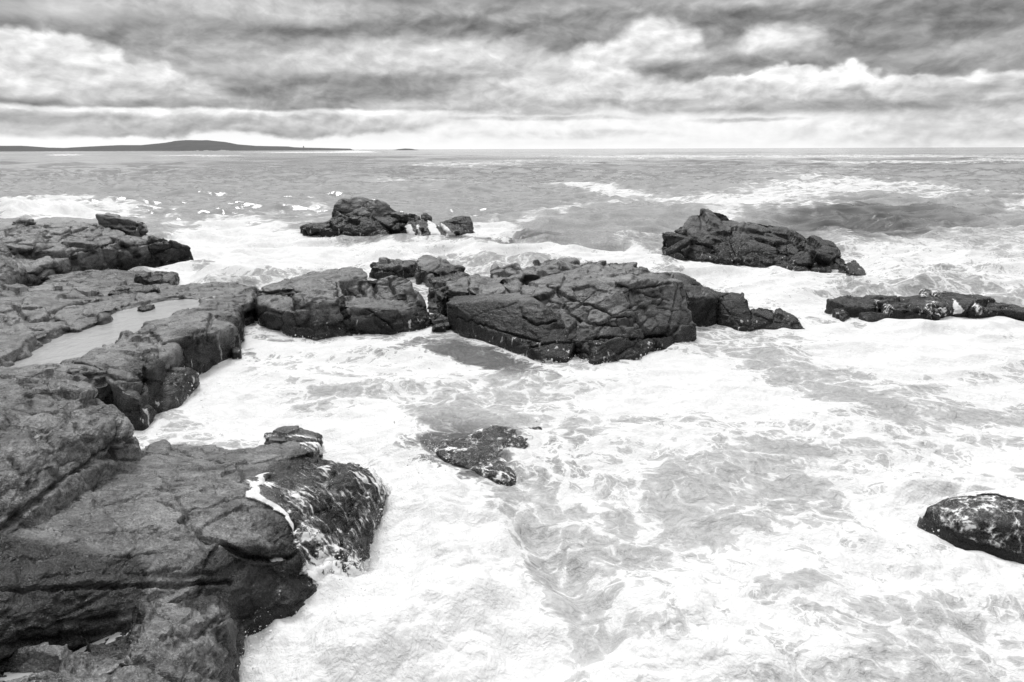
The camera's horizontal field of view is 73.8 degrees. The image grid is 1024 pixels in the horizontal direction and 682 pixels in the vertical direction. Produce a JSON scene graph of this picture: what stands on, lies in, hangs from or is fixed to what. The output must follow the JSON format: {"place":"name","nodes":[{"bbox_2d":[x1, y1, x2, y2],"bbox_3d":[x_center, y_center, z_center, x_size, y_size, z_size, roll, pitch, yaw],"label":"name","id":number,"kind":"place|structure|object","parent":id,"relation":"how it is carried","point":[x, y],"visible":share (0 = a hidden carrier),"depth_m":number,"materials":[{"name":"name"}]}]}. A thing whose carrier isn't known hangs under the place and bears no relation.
{"place":"outdoors","nodes":[
{"label":"outdoors","id":0,"kind":"place"},
{"bbox_2d":[0,140,351,150],"bbox_3d":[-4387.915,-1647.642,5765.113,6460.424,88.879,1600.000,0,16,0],"label":"hills","id":1,"kind":"structure","parent":0,"point":[193,145],"depth_m":5278.53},
{"bbox_2d":[0,147,1023,681],"bbox_3d":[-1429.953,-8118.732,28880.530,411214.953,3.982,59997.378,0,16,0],"label":"sea","id":2,"kind":"structure","parent":0,"point":[716,503],"depth_m":13.38,"materials":[{"name":"liquid"}]},
{"bbox_2d":[0,240,29,286],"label":"boulder","id":3,"kind":"object","parent":2,"relation":"in","point":[13,270],"visible":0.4,"depth_m":23.63,"materials":[{"name":"stone"}]},
{"bbox_2d":[0,213,193,286],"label":"rock outcrop","id":4,"kind":"object","parent":2,"relation":"in","point":[41,252],"visible":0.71,"depth_m":28.57,"materials":[{"name":"stone"}]},
{"bbox_2d":[0,590,244,681],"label":"rock slab","id":5,"kind":"object","parent":2,"relation":"in","point":[200,637],"visible":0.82,"depth_m":6.18,"materials":[{"name":"stone"}]},
{"bbox_2d":[0,672,56,680],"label":"puddle water","id":6,"kind":"structure","parent":5,"relation":"on","point":[10,676],"depth_m":5.75,"materials":[{"name":"grey liquid"}]},
{"bbox_2d":[74,632,121,653],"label":"puddle water","id":7,"kind":"structure","parent":5,"relation":"on","point":[110,639],"depth_m":6.29,"materials":[{"name":"grey liquid"}]},
{"bbox_2d":[0,269,258,404],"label":"rock shelf","id":8,"kind":"object","parent":2,"relation":"in","point":[21,344],"visible":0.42,"depth_m":18.47,"materials":[{"name":"stone"}]},
{"bbox_2d":[0,280,112,338],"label":"rock ledge","id":9,"kind":"object","parent":8,"relation":"on","point":[52,302],"visible":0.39,"depth_m":17.84,"materials":[{"name":"stone"}]},
{"bbox_2d":[11,296,215,366],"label":"tide pool water","id":10,"kind":"structure","parent":8,"relation":"on","point":[70,346],"depth_m":16.55,"materials":[{"name":"grey liquid"}]},
{"bbox_2d":[108,285,159,295],"bbox_3d":[-11.450,-0.894,20.893,1.433,1.558,0.775,-3,16,-9],"label":"stone","id":11,"kind":"object","parent":8,"relation":"on","point":[146,289],"visible":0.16,"depth_m":20.73,"materials":[{"name":"stone"}]},
{"bbox_2d":[137,304,154,311],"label":"stone","id":12,"kind":"object","parent":8,"relation":"on","point":[146,308],"visible":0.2,"depth_m":18.98,"materials":[{"name":"stone"}]},
{"bbox_2d":[134,272,163,284],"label":"stone","id":13,"kind":"object","parent":8,"relation":"on","point":[148,278],"visible":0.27,"depth_m":24.04,"materials":[{"name":"stone"}]},
{"bbox_2d":[72,301,244,430],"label":"rock ridge","id":14,"kind":"object","parent":2,"relation":"in","point":[144,384],"visible":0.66,"depth_m":14.51,"materials":[{"name":"stone"}]},
{"bbox_2d":[0,425,387,672],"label":"rock slab","id":15,"kind":"object","parent":2,"relation":"in","point":[163,521],"visible":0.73,"depth_m":7.58,"materials":[{"name":"stone"}]},
{"bbox_2d":[0,373,146,534],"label":"boulder","id":16,"kind":"object","parent":15,"relation":"on","point":[63,445],"visible":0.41,"depth_m":8.17,"materials":[{"name":"stone"}]},
{"bbox_2d":[245,434,390,569],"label":"running water","id":17,"kind":"structure","parent":15,"relation":"on","point":[254,491],"depth_m":8.97,"materials":[{"name":"white liquid"}]},
{"bbox_2d":[278,503,363,580],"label":"running water","id":18,"kind":"structure","parent":15,"relation":"on","point":[324,559],"depth_m":8.22,"materials":[{"name":"white liquid"}]},
{"bbox_2d":[231,347,241,358],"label":"stone","id":19,"kind":"object","parent":2,"relation":"in","point":[236,352],"visible":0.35,"depth_m":16.93,"materials":[{"name":"stone"}]},
{"bbox_2d":[254,267,430,340],"bbox_3d":[-5.274,-0.982,20.674,4.319,1.877,4.846,-12,20,-36],"label":"rock outcrop","id":20,"kind":"object","parent":2,"relation":"in","point":[332,303],"visible":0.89,"depth_m":19.69,"materials":[{"name":"stone"}]},
{"bbox_2d":[300,196,474,236],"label":"sea stack","id":21,"kind":"object","parent":2,"relation":"in","point":[358,216],"visible":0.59,"depth_m":41.88,"materials":[{"name":"grey stone"}]},
{"bbox_2d":[405,220,440,235],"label":"running water","id":22,"kind":"structure","parent":21,"relation":"on","point":[433,229],"depth_m":40.29,"materials":[{"name":"white liquid"}]},
{"bbox_2d":[440,223,454,236],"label":"running water","id":23,"kind":"structure","parent":21,"relation":"on","point":[446,230],"depth_m":41.33,"materials":[{"name":"white liquid"}]},
{"bbox_2d":[369,255,469,288],"bbox_3d":[-3.373,-2.529,27.111,6.113,1.552,2.411,13,21,40],"label":"rock outcrop","id":24,"kind":"object","parent":2,"relation":"in","point":[429,271],"visible":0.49,"depth_m":27.09,"materials":[{"name":"stone"}]},
{"bbox_2d":[427,282,450,331],"bbox_3d":[-2.177,-1.017,22.044,1.253,1.232,5.314,0,16,0],"label":"rock shelf","id":25,"kind":"object","parent":2,"relation":"in","point":[439,322],"visible":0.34,"depth_m":20.33,"materials":[{"name":"stone"}]},
{"bbox_2d":[427,287,434,299],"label":"stone","id":26,"kind":"object","parent":25,"relation":"on","point":[431,292],"visible":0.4,"depth_m":22.24,"materials":[{"name":"stone"}]},
{"bbox_2d":[434,288,447,316],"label":"stone","id":27,"kind":"object","parent":25,"relation":"on","point":[441,299],"visible":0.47,"depth_m":21.22,"materials":[{"name":"stone"}]},
{"bbox_2d":[0,181,948,681],"bbox_3d":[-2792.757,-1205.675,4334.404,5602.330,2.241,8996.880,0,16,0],"label":"sea spray","id":28,"kind":"object","parent":2,"relation":"on","point":[368,539],"visible":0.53,"depth_m":8.90,"materials":[{"name":"white liquid"}]},
{"bbox_2d":[434,425,541,485],"bbox_3d":[-0.581,1.979,12.140,2.036,0.695,2.693,4,16,14],"label":"rock slab","id":29,"kind":"object","parent":2,"relation":"in","point":[489,443],"visible":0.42,"depth_m":11.65,"materials":[{"name":"stone"}]},
{"bbox_2d":[433,425,537,482],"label":"running water","id":30,"kind":"structure","parent":29,"relation":"on","point":[498,477],"depth_m":11.43,"materials":[{"name":"white liquid"}]},
{"bbox_2d":[446,292,576,362],"bbox_3d":[-0.119,-0.455,18.780,1.526,1.698,5.186,-15,21,-42],"label":"rock slab","id":31,"kind":"object","parent":2,"relation":"in","point":[532,328],"visible":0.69,"depth_m":17.95,"materials":[{"name":"stone"}]},
{"bbox_2d":[446,258,579,301],"bbox_3d":[0.117,-1.489,22.210,3.150,2.095,4.752,12,20,38],"label":"rock outcrop","id":32,"kind":"object","parent":2,"relation":"in","point":[512,278],"visible":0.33,"depth_m":21.56,"materials":[{"name":"stone"}]},
{"bbox_2d":[520,260,696,364],"bbox_3d":[2.854,-0.769,19.022,4.664,2.415,3.901,-11,19,-33],"label":"boulder","id":33,"kind":"object","parent":2,"relation":"in","point":[608,312],"visible":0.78,"depth_m":18.16,"materials":[{"name":"stone"}]},
{"bbox_2d":[656,272,701,292],"bbox_3d":[5.226,-1.211,21.410,2.251,1.786,1.416,0,16,0],"label":"rock slab","id":34,"kind":"object","parent":2,"relation":"in","point":[690,283],"visible":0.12,"depth_m":21.49,"materials":[{"name":"stone"}]},
{"bbox_2d":[686,286,728,326],"bbox_3d":[5.872,-0.841,20.533,2.114,1.505,0.827,-14,21,-40],"label":"boulder","id":35,"kind":"object","parent":2,"relation":"in","point":[703,302],"visible":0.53,"depth_m":20.09,"materials":[{"name":"stone"}]},
{"bbox_2d":[717,292,754,331],"bbox_3d":[6.557,-0.689,20.297,1.028,1.279,1.559,0,16,0],"label":"boulder","id":36,"kind":"object","parent":2,"relation":"in","point":[734,312],"visible":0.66,"depth_m":20.05,"materials":[{"name":"stone"}]},
{"bbox_2d":[661,208,865,275],"bbox_3d":[12.005,-4.513,31.906,9.412,2.950,5.496,10,19,32],"label":"sea stack","id":37,"kind":"object","parent":2,"relation":"in","point":[706,235],"visible":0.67,"depth_m":31.47,"materials":[{"name":"grey stone"}]},
{"bbox_2d":[750,308,804,329],"bbox_3d":[7.749,-0.470,20.252,1.700,0.962,1.304,0,16,0],"label":"boulder","id":38,"kind":"object","parent":2,"relation":"in","point":[765,318],"visible":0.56,"depth_m":19.89,"materials":[{"name":"stone"}]},
{"bbox_2d":[832,308,849,321],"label":"stone","id":39,"kind":"object","parent":2,"relation":"in","point":[842,315],"visible":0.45,"depth_m":20.73,"materials":[{"name":"stone"}]},
{"bbox_2d":[858,312,888,321],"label":"stone","id":40,"kind":"object","parent":2,"relation":"in","point":[870,316],"visible":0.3,"depth_m":20.44,"materials":[{"name":"stone"}]},
{"bbox_2d":[824,288,1023,320],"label":"rock ledge","id":41,"kind":"object","parent":2,"relation":"in","point":[910,307],"visible":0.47,"depth_m":21.10,"materials":[{"name":"stone"}]},
{"bbox_2d":[876,289,981,315],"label":"running water","id":42,"kind":"structure","parent":41,"relation":"on","point":[957,308],"depth_m":21.07,"materials":[{"name":"white liquid"}]},
{"bbox_2d":[917,493,1023,563],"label":"boulder","id":43,"kind":"object","parent":2,"relation":"in","point":[1011,548],"visible":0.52,"depth_m":9.05,"materials":[{"name":"stone"}]},
{"bbox_2d":[918,487,1023,546],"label":"running water","id":44,"kind":"structure","parent":43,"relation":"on","point":[1017,492],"depth_m":9.25,"materials":[{"name":"white liquid"}]},
{"bbox_2d":[0,0,1023,149],"label":"sky","id":45,"kind":"structure","parent":0,"point":[347,74],"materials":[{"name":"grey"}]}
]}

